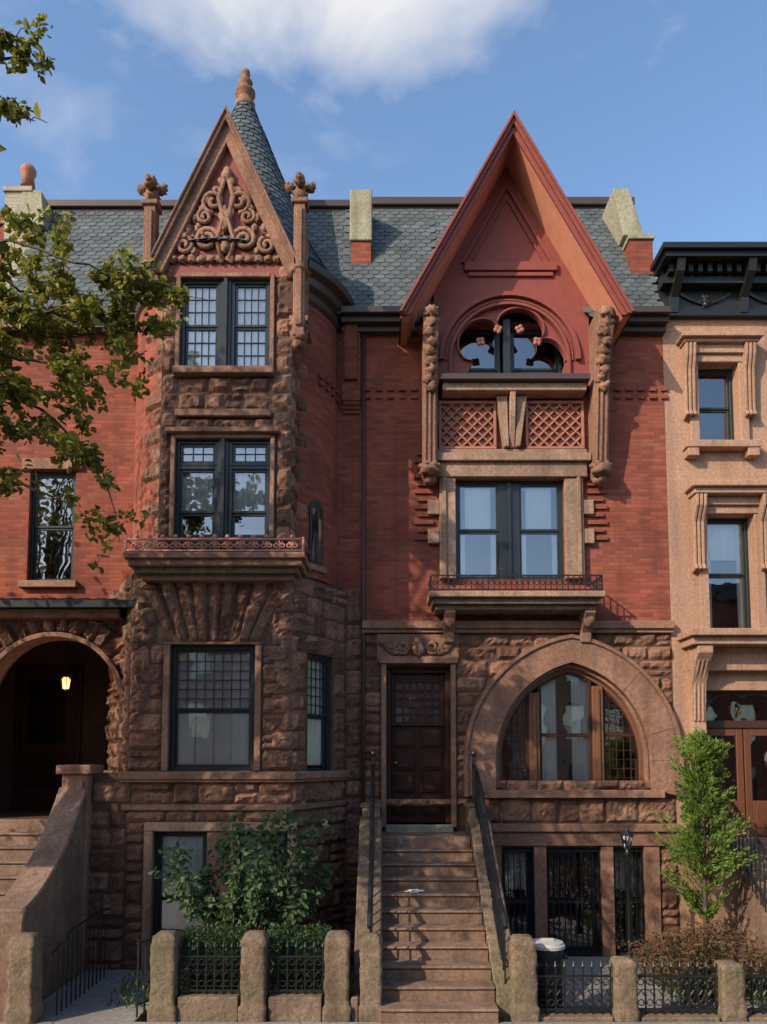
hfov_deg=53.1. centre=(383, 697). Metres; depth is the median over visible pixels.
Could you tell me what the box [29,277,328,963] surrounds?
window frames
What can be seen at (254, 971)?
stone fence post
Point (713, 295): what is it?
brownstone rowhouse
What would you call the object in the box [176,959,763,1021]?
ground
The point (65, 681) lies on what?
porch lantern
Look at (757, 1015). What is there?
iron fence
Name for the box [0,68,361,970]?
turreted brick rowhouse
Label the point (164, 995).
stone fence post
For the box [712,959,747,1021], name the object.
stone fence post
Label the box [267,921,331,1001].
clipped hedge
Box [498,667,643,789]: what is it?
arched window frame
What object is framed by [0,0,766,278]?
sky
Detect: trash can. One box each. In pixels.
[534,938,567,1007]
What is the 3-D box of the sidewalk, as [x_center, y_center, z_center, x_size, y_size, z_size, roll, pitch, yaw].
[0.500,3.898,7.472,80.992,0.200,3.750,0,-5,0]
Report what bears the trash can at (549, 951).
on the ground
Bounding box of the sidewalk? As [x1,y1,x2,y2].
[0,1022,766,1023]
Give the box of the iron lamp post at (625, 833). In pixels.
[620,827,632,957]
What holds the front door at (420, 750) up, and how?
in the gabled brick rowhouse at (507, 314)
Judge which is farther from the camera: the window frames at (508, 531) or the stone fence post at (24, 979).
the window frames at (508, 531)
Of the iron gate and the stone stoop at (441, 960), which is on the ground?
the stone stoop at (441, 960)
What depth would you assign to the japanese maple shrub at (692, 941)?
10.28 m
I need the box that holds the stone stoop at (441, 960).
[353,802,511,1023]
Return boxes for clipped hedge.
[180,923,249,992]
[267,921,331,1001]
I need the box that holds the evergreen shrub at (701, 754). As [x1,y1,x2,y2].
[649,726,760,973]
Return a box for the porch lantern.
[60,641,71,690]
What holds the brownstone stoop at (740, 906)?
on the ground
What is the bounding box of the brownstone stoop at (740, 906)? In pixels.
[706,835,766,988]
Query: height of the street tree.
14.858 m
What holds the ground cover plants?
on the ground
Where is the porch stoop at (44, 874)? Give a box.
[0,765,103,1021]
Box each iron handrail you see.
[51,908,110,1014]
[367,750,375,932]
[471,750,507,983]
[706,787,766,911]
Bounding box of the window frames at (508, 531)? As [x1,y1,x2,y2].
[456,313,641,951]
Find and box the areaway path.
[36,969,182,1022]
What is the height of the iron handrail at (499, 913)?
2.956 m
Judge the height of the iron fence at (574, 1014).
0.890 m
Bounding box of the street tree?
[0,13,205,574]
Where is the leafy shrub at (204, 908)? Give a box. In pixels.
[148,801,337,985]
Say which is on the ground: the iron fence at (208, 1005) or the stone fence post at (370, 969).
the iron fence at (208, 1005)
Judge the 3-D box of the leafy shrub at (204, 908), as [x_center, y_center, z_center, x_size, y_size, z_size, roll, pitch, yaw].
[-1.974,2.844,10.807,2.670,2.743,1.096,0,-5,0]
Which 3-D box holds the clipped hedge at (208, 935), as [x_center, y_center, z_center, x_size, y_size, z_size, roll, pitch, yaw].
[-2.225,3.513,9.991,0.935,1.042,0.825,0,-5,0]
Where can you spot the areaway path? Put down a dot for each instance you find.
(90, 1005)
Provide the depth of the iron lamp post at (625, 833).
11.82 m
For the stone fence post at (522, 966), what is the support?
on the sidewalk
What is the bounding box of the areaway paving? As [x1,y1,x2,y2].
[563,957,766,1007]
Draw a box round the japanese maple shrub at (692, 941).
[617,916,766,1007]
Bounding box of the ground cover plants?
[106,935,766,1012]
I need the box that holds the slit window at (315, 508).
[309,500,322,566]
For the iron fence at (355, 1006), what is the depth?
9.41 m
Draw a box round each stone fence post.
[4,932,44,1023]
[146,930,181,1021]
[238,930,269,1021]
[322,930,351,1022]
[358,932,382,1021]
[508,934,539,1022]
[608,956,639,1021]
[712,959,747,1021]
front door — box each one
[13,666,83,810]
[386,667,449,822]
[706,728,766,834]
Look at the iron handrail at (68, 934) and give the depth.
10.41 m
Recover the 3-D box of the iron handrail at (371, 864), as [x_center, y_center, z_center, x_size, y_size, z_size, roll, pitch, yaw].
[-0.170,2.237,11.237,0.100,2.956,3.304,0,-5,0]
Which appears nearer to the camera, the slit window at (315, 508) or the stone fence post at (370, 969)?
the stone fence post at (370, 969)
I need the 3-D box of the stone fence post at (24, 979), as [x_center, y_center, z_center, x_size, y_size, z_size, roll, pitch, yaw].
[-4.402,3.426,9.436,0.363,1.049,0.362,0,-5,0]
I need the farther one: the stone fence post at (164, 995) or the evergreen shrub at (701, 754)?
the evergreen shrub at (701, 754)
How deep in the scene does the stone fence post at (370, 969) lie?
9.41 m
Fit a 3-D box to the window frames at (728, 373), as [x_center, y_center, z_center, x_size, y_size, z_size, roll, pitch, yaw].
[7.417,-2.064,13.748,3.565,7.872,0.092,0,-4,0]
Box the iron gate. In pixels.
[135,935,153,1017]
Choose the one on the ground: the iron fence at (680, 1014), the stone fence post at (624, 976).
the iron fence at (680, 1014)
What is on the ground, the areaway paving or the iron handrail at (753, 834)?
the areaway paving
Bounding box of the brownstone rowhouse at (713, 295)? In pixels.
[650,242,766,949]
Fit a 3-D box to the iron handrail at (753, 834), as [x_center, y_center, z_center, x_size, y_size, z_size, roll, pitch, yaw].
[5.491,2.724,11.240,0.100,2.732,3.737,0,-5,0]
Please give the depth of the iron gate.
9.60 m
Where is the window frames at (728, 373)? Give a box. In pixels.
[698,370,750,627]
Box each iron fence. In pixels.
[177,941,241,1021]
[268,941,323,1022]
[350,972,359,1021]
[536,960,613,1021]
[636,961,719,1021]
[741,961,766,1021]
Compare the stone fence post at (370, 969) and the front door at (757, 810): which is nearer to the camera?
the stone fence post at (370, 969)
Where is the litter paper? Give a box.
[404,889,423,892]
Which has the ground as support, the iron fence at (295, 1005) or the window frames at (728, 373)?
the iron fence at (295, 1005)
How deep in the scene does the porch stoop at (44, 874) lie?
11.14 m
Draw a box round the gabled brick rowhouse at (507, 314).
[341,110,684,956]
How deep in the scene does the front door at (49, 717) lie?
14.38 m
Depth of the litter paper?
11.19 m
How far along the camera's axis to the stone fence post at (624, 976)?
9.40 m
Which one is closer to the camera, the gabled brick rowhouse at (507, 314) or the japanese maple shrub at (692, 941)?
the japanese maple shrub at (692, 941)
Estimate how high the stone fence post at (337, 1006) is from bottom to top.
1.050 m

